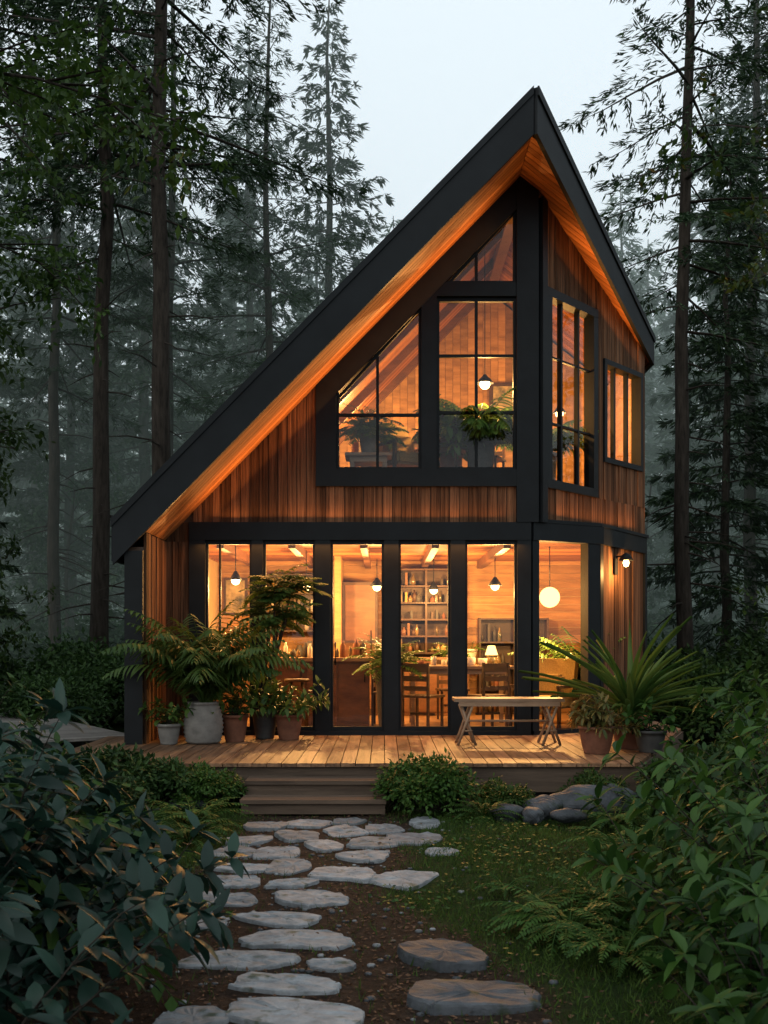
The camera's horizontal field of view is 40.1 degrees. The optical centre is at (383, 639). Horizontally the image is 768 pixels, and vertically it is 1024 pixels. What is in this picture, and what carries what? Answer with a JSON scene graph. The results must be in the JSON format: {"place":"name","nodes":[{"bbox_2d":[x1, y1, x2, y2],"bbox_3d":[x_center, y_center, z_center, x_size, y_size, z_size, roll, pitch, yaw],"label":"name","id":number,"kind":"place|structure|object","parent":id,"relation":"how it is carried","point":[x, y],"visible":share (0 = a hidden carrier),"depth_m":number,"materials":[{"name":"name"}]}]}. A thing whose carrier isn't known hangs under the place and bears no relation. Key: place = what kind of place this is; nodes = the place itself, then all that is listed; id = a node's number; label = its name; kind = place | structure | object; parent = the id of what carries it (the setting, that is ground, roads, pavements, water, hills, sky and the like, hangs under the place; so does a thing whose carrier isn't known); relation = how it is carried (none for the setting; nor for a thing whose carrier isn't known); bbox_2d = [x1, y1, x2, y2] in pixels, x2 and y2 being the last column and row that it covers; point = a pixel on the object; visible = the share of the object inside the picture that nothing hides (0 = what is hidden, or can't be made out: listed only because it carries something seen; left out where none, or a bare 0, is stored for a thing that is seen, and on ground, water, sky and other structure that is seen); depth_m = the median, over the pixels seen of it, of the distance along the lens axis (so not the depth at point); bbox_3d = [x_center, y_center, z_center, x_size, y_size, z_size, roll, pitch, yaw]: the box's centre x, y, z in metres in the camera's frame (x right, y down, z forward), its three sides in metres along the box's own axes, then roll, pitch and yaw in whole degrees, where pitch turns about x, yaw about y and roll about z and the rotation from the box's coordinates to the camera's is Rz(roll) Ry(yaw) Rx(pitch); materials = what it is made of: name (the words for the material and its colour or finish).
{"place":"outdoors","nodes":[
{"label":"outdoors","id":0,"kind":"place"},
{"bbox_2d":[152,816,442,1023],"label":"stone path","id":1,"kind":"structure","parent":0,"point":[279,1010],"depth_m":5.87,"materials":[{"name":"stone"}]},
{"bbox_2d":[0,0,767,526],"label":"sky","id":2,"kind":"structure","parent":0,"point":[435,77],"materials":[{"name":"white"}]},
{"bbox_2d":[3,712,767,1023],"bbox_3d":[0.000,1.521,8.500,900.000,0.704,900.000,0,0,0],"label":"ground","id":3,"kind":"structure","parent":0,"point":[226,996],"depth_m":5.41,"materials":[{"name":"soil"}]},
{"bbox_2d":[0,463,58,668],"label":"broadleaf tree","id":4,"kind":"object","parent":3,"relation":"on","point":[6,635],"visible":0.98,"depth_m":18.13,"materials":[{"name":"green plant"}]},
{"bbox_2d":[0,30,77,549],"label":"spruce tree","id":5,"kind":"object","parent":3,"relation":"on","point":[65,443],"visible":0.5,"depth_m":29.31,"materials":[{"name":"green plant"}]},
{"bbox_2d":[0,605,80,683],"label":"understory shrub","id":6,"kind":"object","parent":3,"relation":"on","point":[29,643],"visible":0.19,"depth_m":27.52,"materials":[{"name":"green plant"}]},
{"bbox_2d":[0,207,90,485],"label":"broadleaf tree","id":7,"kind":"object","parent":3,"relation":"on","point":[4,332],"visible":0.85,"depth_m":15.28,"materials":[{"name":"green plant"}]},
{"bbox_2d":[0,663,116,730],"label":"understory shrub","id":8,"kind":"object","parent":3,"relation":"on","point":[75,698],"visible":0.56,"depth_m":16.21,"materials":[{"name":"green plant"}]},
{"bbox_2d":[0,627,121,707],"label":"understory shrub","id":9,"kind":"object","parent":3,"relation":"on","point":[51,655],"visible":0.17,"depth_m":19.82,"materials":[{"name":"green plant"}]},
{"bbox_2d":[0,65,123,611],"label":"spruce tree","id":10,"kind":"object","parent":3,"relation":"on","point":[41,417],"visible":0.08,"depth_m":40.03,"materials":[{"name":"green plant"}]},
{"bbox_2d":[0,710,123,757],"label":"boardwalk","id":11,"kind":"structure","parent":3,"relation":"on","point":[72,734],"depth_m":13.52,"materials":[{"name":"wood"}]},
{"bbox_2d":[0,455,125,634],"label":"broadleaf tree","id":12,"kind":"object","parent":3,"relation":"on","point":[82,497],"visible":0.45,"depth_m":29.97,"materials":[{"name":"green plant"}]},
{"bbox_2d":[0,0,134,217],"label":"pine tree","id":13,"kind":"object","parent":3,"relation":"on","point":[25,34],"visible":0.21,"depth_m":21.79,"materials":[{"name":"green plant"}]},
{"bbox_2d":[0,125,151,632],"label":"spruce tree","id":14,"kind":"object","parent":3,"relation":"on","point":[26,468],"visible":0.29,"depth_m":32.90,"materials":[{"name":"green plant"}]},
{"bbox_2d":[0,3,152,649],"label":"pine tree","id":15,"kind":"object","parent":3,"relation":"on","point":[53,369],"visible":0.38,"depth_m":25.93,"materials":[{"name":"green plant"}]},
{"bbox_2d":[0,677,161,954],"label":"laurel bush","id":16,"kind":"object","parent":3,"relation":"on","point":[62,767],"visible":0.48,"depth_m":4.89,"materials":[{"name":"green plant"}]},
{"bbox_2d":[39,636,123,727],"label":"understory shrub","id":17,"kind":"object","parent":3,"relation":"on","point":[96,669],"visible":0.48,"depth_m":18.64,"materials":[{"name":"green plant"}]},
{"bbox_2d":[0,38,168,367],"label":"maple tree","id":18,"kind":"object","parent":3,"relation":"on","point":[32,161],"visible":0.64,"depth_m":13.45,"materials":[{"name":"green plant"}]},
{"bbox_2d":[0,737,179,929],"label":"laurel bush","id":19,"kind":"object","parent":3,"relation":"on","point":[126,854],"visible":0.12,"depth_m":5.95,"materials":[{"name":"green plant"}]},
{"bbox_2d":[61,601,123,694],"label":"understory shrub","id":20,"kind":"object","parent":3,"relation":"on","point":[118,632],"visible":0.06,"depth_m":26.60,"materials":[{"name":"green plant"}]},
{"bbox_2d":[2,830,192,988],"bbox_3d":[-1.718,1.233,4.878,1.316,0.718,1.555,0,0,40],"label":"laurel bush","id":21,"kind":"object","parent":3,"relation":"on","point":[116,887],"visible":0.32,"depth_m":4.79,"materials":[{"name":"green plant"}]},
{"bbox_2d":[0,855,225,1023],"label":"laurel bush","id":22,"kind":"object","parent":3,"relation":"on","point":[91,930],"visible":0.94,"depth_m":3.68,"materials":[{"name":"green plant"}]},
{"bbox_2d":[74,771,153,815],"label":"leafy shrub","id":23,"kind":"object","parent":3,"relation":"on","point":[133,793],"visible":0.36,"depth_m":8.95,"materials":[{"name":"green plant"}]},
{"bbox_2d":[0,768,233,1011],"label":"fern","id":24,"kind":"object","parent":3,"relation":"on","point":[171,1004],"visible":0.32,"depth_m":4.70,"materials":[{"name":"green plant"}]},
{"bbox_2d":[69,742,164,806],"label":"leafy shrub","id":25,"kind":"object","parent":3,"relation":"on","point":[116,754],"visible":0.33,"depth_m":9.86,"materials":[{"name":"green plant"}]},
{"bbox_2d":[0,727,235,1012],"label":"laurel bush","id":26,"kind":"object","parent":3,"relation":"on","point":[14,931],"visible":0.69,"depth_m":4.31,"materials":[{"name":"green plant"}]},
{"bbox_2d":[0,0,240,242],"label":"maple tree","id":27,"kind":"object","parent":3,"relation":"on","point":[68,37],"visible":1,"depth_m":8.72,"materials":[{"name":"green plant"}]},
{"bbox_2d":[30,0,233,565],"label":"spruce tree","id":28,"kind":"object","parent":3,"relation":"on","point":[126,374],"visible":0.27,"depth_m":32.86,"materials":[{"name":"green plant"}]},
{"bbox_2d":[28,804,249,921],"bbox_3d":[-1.356,1.254,5.801,0.965,0.610,1.164,0,0,-45],"label":"laurel bush","id":29,"kind":"object","parent":3,"relation":"on","point":[145,849],"visible":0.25,"depth_m":5.74,"materials":[{"name":"green plant"}]},
{"bbox_2d":[59,68,218,595],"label":"spruce tree","id":30,"kind":"object","parent":3,"relation":"on","point":[78,515],"visible":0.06,"depth_m":40.35,"materials":[{"name":"green plant"}]},
{"bbox_2d":[0,0,296,717],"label":"pine tree","id":31,"kind":"object","parent":3,"relation":"on","point":[99,610],"visible":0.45,"depth_m":21.91,"materials":[{"name":"green plant"}]},
{"bbox_2d":[113,752,197,809],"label":"leafy shrub","id":32,"kind":"object","parent":3,"relation":"on","point":[165,776],"visible":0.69,"depth_m":9.60,"materials":[{"name":"green plant"}]},
{"bbox_2d":[53,0,293,455],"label":"pine tree","id":33,"kind":"object","parent":3,"relation":"on","point":[184,294],"visible":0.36,"depth_m":26.80,"materials":[{"name":"green plant"}]},
{"bbox_2d":[0,0,368,598],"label":"pine tree","id":34,"kind":"object","parent":3,"relation":"on","point":[160,401],"visible":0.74,"depth_m":20.05,"materials":[{"name":"green plant"}]},
{"bbox_2d":[144,793,252,835],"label":"fern","id":35,"kind":"object","parent":3,"relation":"on","point":[207,809],"visible":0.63,"depth_m":8.77,"materials":[{"name":"green plant"}]},
{"bbox_2d":[160,756,248,807],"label":"round shrub","id":36,"kind":"object","parent":3,"relation":"on","point":[209,784],"visible":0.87,"depth_m":9.52,"materials":[{"name":"green plant"}]},
{"bbox_2d":[150,148,279,464],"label":"spruce tree","id":37,"kind":"object","parent":3,"relation":"on","point":[256,321],"visible":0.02,"depth_m":41.64,"materials":[{"name":"green plant"}]},
{"bbox_2d":[150,21,315,457],"bbox_3d":[-4.492,-9.174,34.149,6.640,21.678,6.384,0,0,33],"label":"spruce tree","id":38,"kind":"object","parent":3,"relation":"on","point":[249,309],"visible":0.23,"depth_m":34.05,"materials":[{"name":"green plant"}]},
{"bbox_2d":[145,0,370,417],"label":"pine tree","id":39,"kind":"object","parent":3,"relation":"on","point":[267,314],"visible":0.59,"depth_m":25.95,"materials":[{"name":"green plant"}]},
{"bbox_2d":[224,0,394,400],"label":"spruce tree","id":40,"kind":"object","parent":3,"relation":"on","point":[338,167],"visible":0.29,"depth_m":29.84,"materials":[{"name":"green plant"}]},
{"bbox_2d":[240,776,385,815],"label":"porch steps","id":41,"kind":"structure","parent":3,"relation":"on","point":[310,795],"depth_m":9.62,"materials":[{"name":"brown wood"}]},
{"bbox_2d":[91,821,592,1023],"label":"pebbles","id":42,"kind":"object","parent":3,"relation":"on","point":[418,1014],"visible":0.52,"depth_m":5.32,"materials":[{"name":"stone"}]},
{"bbox_2d":[66,721,682,806],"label":"wooden deck","id":43,"kind":"structure","parent":3,"relation":"on","point":[550,766],"depth_m":10.69,"materials":[{"name":"brown wood"}]},
{"bbox_2d":[138,694,192,744],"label":"potted plant","id":44,"kind":"object","parent":43,"relation":"on","point":[168,731],"visible":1,"depth_m":11.78,"materials":[{"name":"green plant"}]},
{"bbox_2d":[99,600,313,743],"bbox_3d":[-2.052,0.343,11.954,2.391,1.654,2.126,0,0,-23],"label":"potted palm","id":45,"kind":"object","parent":43,"relation":"on","point":[206,670],"visible":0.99,"depth_m":11.74,"materials":[{"name":"plant"}]},
{"bbox_2d":[207,679,276,741],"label":"potted plant","id":46,"kind":"object","parent":43,"relation":"on","point":[235,720],"visible":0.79,"depth_m":12.07,"materials":[{"name":"green plant"}]},
{"bbox_2d":[233,564,333,738],"bbox_3d":[-1.202,0.133,12.496,1.118,2.075,1.118,0,0,-26],"label":"potted tall palm","id":47,"kind":"object","parent":43,"relation":"on","point":[264,726],"visible":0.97,"depth_m":12.44,"materials":[{"name":"ceramic"}]},
{"bbox_2d":[250,675,329,739],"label":"potted plant","id":48,"kind":"object","parent":43,"relation":"on","point":[288,722],"visible":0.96,"depth_m":12.28,"materials":[{"name":"green plant"}]},
{"bbox_2d":[452,697,564,745],"bbox_3d":[1.390,0.913,11.861,1.220,0.525,0.421,0,0,0],"label":"garden bench","id":49,"kind":"object","parent":43,"relation":"on","point":[471,702],"visible":1,"depth_m":11.67,"materials":[{"name":"brown wood"}]},
{"bbox_2d":[567,689,642,753],"bbox_3d":[2.299,0.841,10.902,0.837,0.658,0.856,0,0,0],"label":"potted croton","id":50,"kind":"object","parent":43,"relation":"on","point":[598,729],"visible":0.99,"depth_m":10.77,"materials":[{"name":"plant"}]},
{"bbox_2d":[518,614,741,748],"bbox_3d":[2.542,0.449,11.332,2.138,1.443,2.127,0,0,-15],"label":"potted dracaena","id":51,"kind":"object","parent":43,"relation":"on","point":[643,682],"visible":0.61,"depth_m":11.23,"materials":[{"name":"plant"}]},
{"bbox_2d":[614,696,679,752],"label":"potted plant","id":52,"kind":"object","parent":43,"relation":"on","point":[649,739],"visible":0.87,"depth_m":10.88,"materials":[{"name":"green plant"}]},
{"bbox_2d":[4,808,746,1023],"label":"leaf litter","id":53,"kind":"object","parent":3,"relation":"on","point":[370,990],"visible":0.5,"depth_m":5.23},
{"bbox_2d":[110,86,655,755],"bbox_3d":[0.436,-2.316,16.514,6.971,7.732,9.572,0,0,0],"label":"wooden cabin","id":54,"kind":"object","parent":3,"relation":"on","point":[254,474],"visible":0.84,"depth_m":12.98,"materials":[{"name":"brown wood"}]},
{"bbox_2d":[274,657,372,725],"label":"kitchen island","id":55,"kind":"structure","parent":54,"relation":"on","point":[351,699],"depth_m":14.23,"materials":[{"name":"brown wood"}]},
{"bbox_2d":[343,582,377,714],"bbox_3d":[-0.370,0.135,16.631,0.540,2.070,0.638,0,0,0],"label":"tall cupboard","id":56,"kind":"object","parent":54,"relation":"on","point":[360,607],"visible":0.49,"depth_m":16.34,"materials":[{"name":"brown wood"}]},
{"bbox_2d":[339,404,408,451],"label":"indoor fern","id":57,"kind":"object","parent":54,"relation":"on","point":[362,430],"visible":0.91,"depth_m":13.51,"materials":[{"name":"green plant"}]},
{"bbox_2d":[342,632,430,725],"bbox_3d":[0.041,0.531,13.689,1.190,1.277,1.037,0,0,0],"label":"indoor fern","id":58,"kind":"object","parent":54,"relation":"on","point":[376,663],"visible":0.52,"depth_m":13.68,"materials":[{"name":"green plant"}]},
{"bbox_2d":[368,425,439,466],"bbox_3d":[0.226,-2.480,14.144,0.730,0.920,0.780,0,0,-34],"label":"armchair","id":59,"kind":"object","parent":54,"relation":"on","point":[402,456],"visible":0.45,"depth_m":13.88,"materials":[{"name":"fabric"}]},
{"bbox_2d":[189,176,648,746],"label":"window frames","id":60,"kind":"structure","parent":54,"relation":"in","point":[531,473],"depth_m":12.95,"materials":[{"name":"black metal"}]},
{"bbox_2d":[401,663,444,725],"bbox_3d":[0.500,0.730,13.620,0.440,0.880,0.420,0,0,31],"label":"dining chair","id":61,"kind":"object","parent":54,"relation":"on","point":[426,678],"visible":0.82,"depth_m":13.48,"materials":[{"name":"brown wood"}]},
{"bbox_2d":[401,568,447,653],"bbox_3d":[0.650,-0.455,16.750,1.000,1.350,0.300,0,0,0],"label":"open shelf","id":62,"kind":"object","parent":54,"relation":"attached to","point":[424,617],"visible":0.62,"depth_m":16.88,"materials":[{"name":"brown wood"}]},
{"bbox_2d":[404,657,467,715],"bbox_3d":[0.700,0.720,16.595,1.240,0.900,0.650,0,0,0],"label":"sideboard","id":63,"kind":"object","parent":54,"relation":"on","point":[433,701],"visible":0.13,"depth_m":16.29,"materials":[{"name":"brown wood"}]},
{"bbox_2d":[411,394,506,466],"bbox_3d":[0.967,-2.543,13.713,1.252,1.286,1.353,0,0,0],"label":"indoor palm","id":64,"kind":"object","parent":54,"relation":"on","point":[447,457],"visible":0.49,"depth_m":13.33,"materials":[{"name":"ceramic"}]},
{"bbox_2d":[409,665,513,725],"bbox_3d":[1.025,0.760,14.550,1.450,0.820,0.900,0,0,0],"label":"dining table","id":65,"kind":"object","parent":54,"relation":"in","point":[443,669],"visible":0.39,"depth_m":14.16,"materials":[{"name":"brown wood"}]},
{"bbox_2d":[231,639,496,665],"bbox_3d":[-0.650,0.168,15.115,4.201,0.363,1.836,0,0,33],"label":"kitchenware","id":66,"kind":"object","parent":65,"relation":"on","point":[306,650],"visible":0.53,"depth_m":14.51,"materials":[{"name":"ceramic"}]},
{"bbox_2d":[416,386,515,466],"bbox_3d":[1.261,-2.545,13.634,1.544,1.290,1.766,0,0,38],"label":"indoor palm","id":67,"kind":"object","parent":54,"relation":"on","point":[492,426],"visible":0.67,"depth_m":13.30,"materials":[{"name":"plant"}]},
{"bbox_2d":[467,662,510,725],"bbox_3d":[1.350,0.730,13.700,0.440,0.880,0.420,0,0,-26],"label":"dining chair","id":68,"kind":"object","parent":54,"relation":"on","point":[495,667],"visible":0.74,"depth_m":13.54,"materials":[{"name":"brown wood"}]},
{"bbox_2d":[477,618,548,713],"bbox_3d":[2.050,0.410,16.750,1.100,1.520,0.300,0,0,0],"label":"bookcase","id":69,"kind":"object","parent":54,"relation":"on","point":[498,633],"visible":0.21,"depth_m":16.88,"materials":[{"name":"brown wood"}]},
{"bbox_2d":[510,658,579,727],"bbox_3d":[2.132,0.710,13.838,0.730,0.920,0.780,0,0,34],"label":"armchair","id":70,"kind":"object","parent":54,"relation":"on","point":[567,669],"visible":0.3,"depth_m":13.86,"materials":[{"name":"fabric"}]},
{"bbox_2d":[71,805,767,1002],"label":"ground cover","id":71,"kind":"object","parent":3,"relation":"on","point":[469,868],"visible":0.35,"depth_m":7.56,"materials":[{"name":"green plant"}]},
{"bbox_2d":[369,748,496,818],"bbox_3d":[0.394,1.266,9.467,1.039,0.652,1.110,0,0,-41],"label":"round shrub","id":72,"kind":"object","parent":3,"relation":"on","point":[432,785],"visible":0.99,"depth_m":9.30,"materials":[{"name":"green plant"}]},
{"bbox_2d":[397,938,488,972],"bbox_3d":[0.290,1.566,5.207,0.456,0.092,0.433,0,0,0],"label":"flat rock","id":73,"kind":"object","parent":3,"relation":"on","point":[438,955],"visible":0.95,"depth_m":5.12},
{"bbox_2d":[406,979,541,1015],"bbox_3d":[0.396,1.568,4.592,0.609,0.103,0.362,0,0,0],"label":"flat rock","id":74,"kind":"object","parent":3,"relation":"on","point":[436,997],"visible":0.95,"depth_m":4.52,"materials":[{"name":"stone"}]},
{"bbox_2d":[463,773,534,813],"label":"round shrub","id":75,"kind":"object","parent":3,"relation":"on","point":[501,791],"visible":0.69,"depth_m":9.32,"materials":[{"name":"green plant"}]},
{"bbox_2d":[473,880,665,956],"bbox_3d":[1.046,1.479,5.698,0.947,0.362,0.940,0,0,-34],"label":"fern","id":76,"kind":"object","parent":3,"relation":"on","point":[531,913],"visible":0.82,"depth_m":5.64,"materials":[{"name":"green plant"}]},
{"bbox_2d":[550,785,622,817],"bbox_3d":[1.787,1.496,9.378,0.658,0.418,0.413,0,0,18],"label":"boulder","id":77,"kind":"object","parent":3,"relation":"on","point":[568,796],"visible":0.41,"depth_m":9.25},
{"bbox_2d":[527,865,680,936],"bbox_3d":[1.252,1.449,5.966,0.881,0.284,0.835,0,0,-34],"label":"fern","id":78,"kind":"object","parent":3,"relation":"on","point":[595,891],"visible":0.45,"depth_m":5.96,"materials":[{"name":"green plant"}]},
{"bbox_2d":[536,908,685,980],"bbox_3d":[1.149,1.505,5.100,0.674,0.301,0.832,0,0,-15],"label":"fern","id":79,"kind":"object","parent":3,"relation":"on","point":[616,952],"visible":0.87,"depth_m":5.05,"materials":[{"name":"green plant"}]},
{"bbox_2d":[598,185,673,613],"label":"spruce tree","id":80,"kind":"object","parent":3,"relation":"on","point":[658,363],"visible":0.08,"depth_m":40.95,"materials":[{"name":"green plant"}]},
{"bbox_2d":[558,0,767,725],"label":"pine tree","id":81,"kind":"object","parent":3,"relation":"on","point":[681,506],"visible":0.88,"depth_m":18.86,"materials":[{"name":"green plant"}]},
{"bbox_2d":[624,238,711,618],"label":"spruce tree","id":82,"kind":"object","parent":3,"relation":"on","point":[658,318],"visible":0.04,"depth_m":48.95,"materials":[{"name":"green plant"}]},
{"bbox_2d":[571,794,767,1006],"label":"forest bush","id":83,"kind":"object","parent":3,"relation":"on","point":[700,868],"visible":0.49,"depth_m":4.62,"materials":[{"name":"green plant"}]},
{"bbox_2d":[575,781,764,946],"bbox_3d":[1.649,1.209,5.696,1.354,0.818,1.473,0,0,0],"label":"forest bush","id":84,"kind":"object","parent":3,"relation":"on","point":[647,863],"visible":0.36,"depth_m":5.42,"materials":[{"name":"green plant"}]},
{"bbox_2d":[632,751,722,809],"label":"leafy shrub","id":85,"kind":"object","parent":3,"relation":"on","point":[669,774],"visible":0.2,"depth_m":9.46,"materials":[{"name":"green plant"}]},
{"bbox_2d":[645,445,713,636],"bbox_3d":[7.594,-2.009,31.432,4.093,7.220,4.041,0,0,1],"label":"spruce tree","id":86,"kind":"object","parent":3,"relation":"on","point":[661,594],"visible":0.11,"depth_m":31.10,"materials":[{"name":"green plant"}]},
{"bbox_2d":[598,708,767,929],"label":"forest bush","id":87,"kind":"object","parent":3,"relation":"on","point":[666,804],"visible":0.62,"depth_m":5.40,"materials":[{"name":"green plant"}]},
{"bbox_2d":[626,0,767,647],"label":"pine tree","id":88,"kind":"object","parent":3,"relation":"on","point":[750,492],"visible":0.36,"depth_m":25.92,"materials":[{"name":"green plant"}]},
{"bbox_2d":[631,839,767,1023],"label":"forest bush","id":89,"kind":"object","parent":3,"relation":"on","point":[756,910],"visible":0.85,"depth_m":4.11,"materials":[{"name":"green plant"}]},
{"bbox_2d":[633,751,767,866],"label":"forest bush","id":90,"kind":"object","parent":3,"relation":"on","point":[707,826],"visible":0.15,"depth_m":6.77,"materials":[{"name":"green plant"}]},
{"bbox_2d":[636,6,767,359],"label":"pine tree","id":91,"kind":"object","parent":3,"relation":"on","point":[745,280],"visible":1,"depth_m":9.98,"materials":[{"name":"green plant"}]},
{"bbox_2d":[645,141,767,663],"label":"spruce tree","id":92,"kind":"object","parent":3,"relation":"on","point":[727,504],"visible":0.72,"depth_m":23.01,"materials":[{"name":"green plant"}]},
{"bbox_2d":[645,88,767,629],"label":"spruce tree","id":93,"kind":"object","parent":3,"relation":"on","point":[656,467],"visible":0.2,"depth_m":37.61,"materials":[{"name":"green plant"}]},
{"bbox_2d":[649,0,767,551],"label":"spruce tree","id":94,"kind":"object","parent":3,"relation":"on","point":[669,397],"visible":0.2,"depth_m":29.32,"materials":[{"name":"green plant"}]},
{"bbox_2d":[651,673,767,858],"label":"forest bush","id":95,"kind":"object","parent":3,"relation":"on","point":[736,696],"visible":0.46,"depth_m":6.34,"materials":[{"name":"green plant"}]},
{"bbox_2d":[652,648,767,742],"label":"understory shrub","id":96,"kind":"object","parent":3,"relation":"on","point":[712,727],"visible":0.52,"depth_m":15.69,"materials":[{"name":"green plant"}]},
{"bbox_2d":[655,0,767,276],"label":"pine tree","id":97,"kind":"object","parent":3,"relation":"on","point":[760,117],"visible":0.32,"depth_m":22.98,"materials":[{"name":"green plant"}]},
{"bbox_2d":[668,977,767,1023],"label":"forest bush","id":98,"kind":"object","parent":3,"relation":"on","point":[709,1000],"visible":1,"depth_m":3.49,"materials":[{"name":"green plant"}]},
{"bbox_2d":[683,673,767,841],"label":"forest bush","id":99,"kind":"object","parent":3,"relation":"on","point":[729,772],"visible":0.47,"depth_m":7.70,"materials":[{"name":"green plant"}]},
{"bbox_2d":[688,659,767,782],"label":"forest bush","id":100,"kind":"object","parent":3,"relation":"on","point":[700,689],"visible":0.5,"depth_m":8.72,"materials":[{"name":"green plant"}]},
{"bbox_2d":[703,618,767,722],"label":"understory shrub","id":101,"kind":"object","parent":3,"relation":"on","point":[755,653],"visible":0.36,"depth_m":17.40,"materials":[{"name":"green plant"}]},
{"bbox_2d":[4,799,767,1023],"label":"grass","id":102,"kind":"structure","parent":0,"point":[552,882],"depth_m":6.47,"materials":[{"name":"plant"}]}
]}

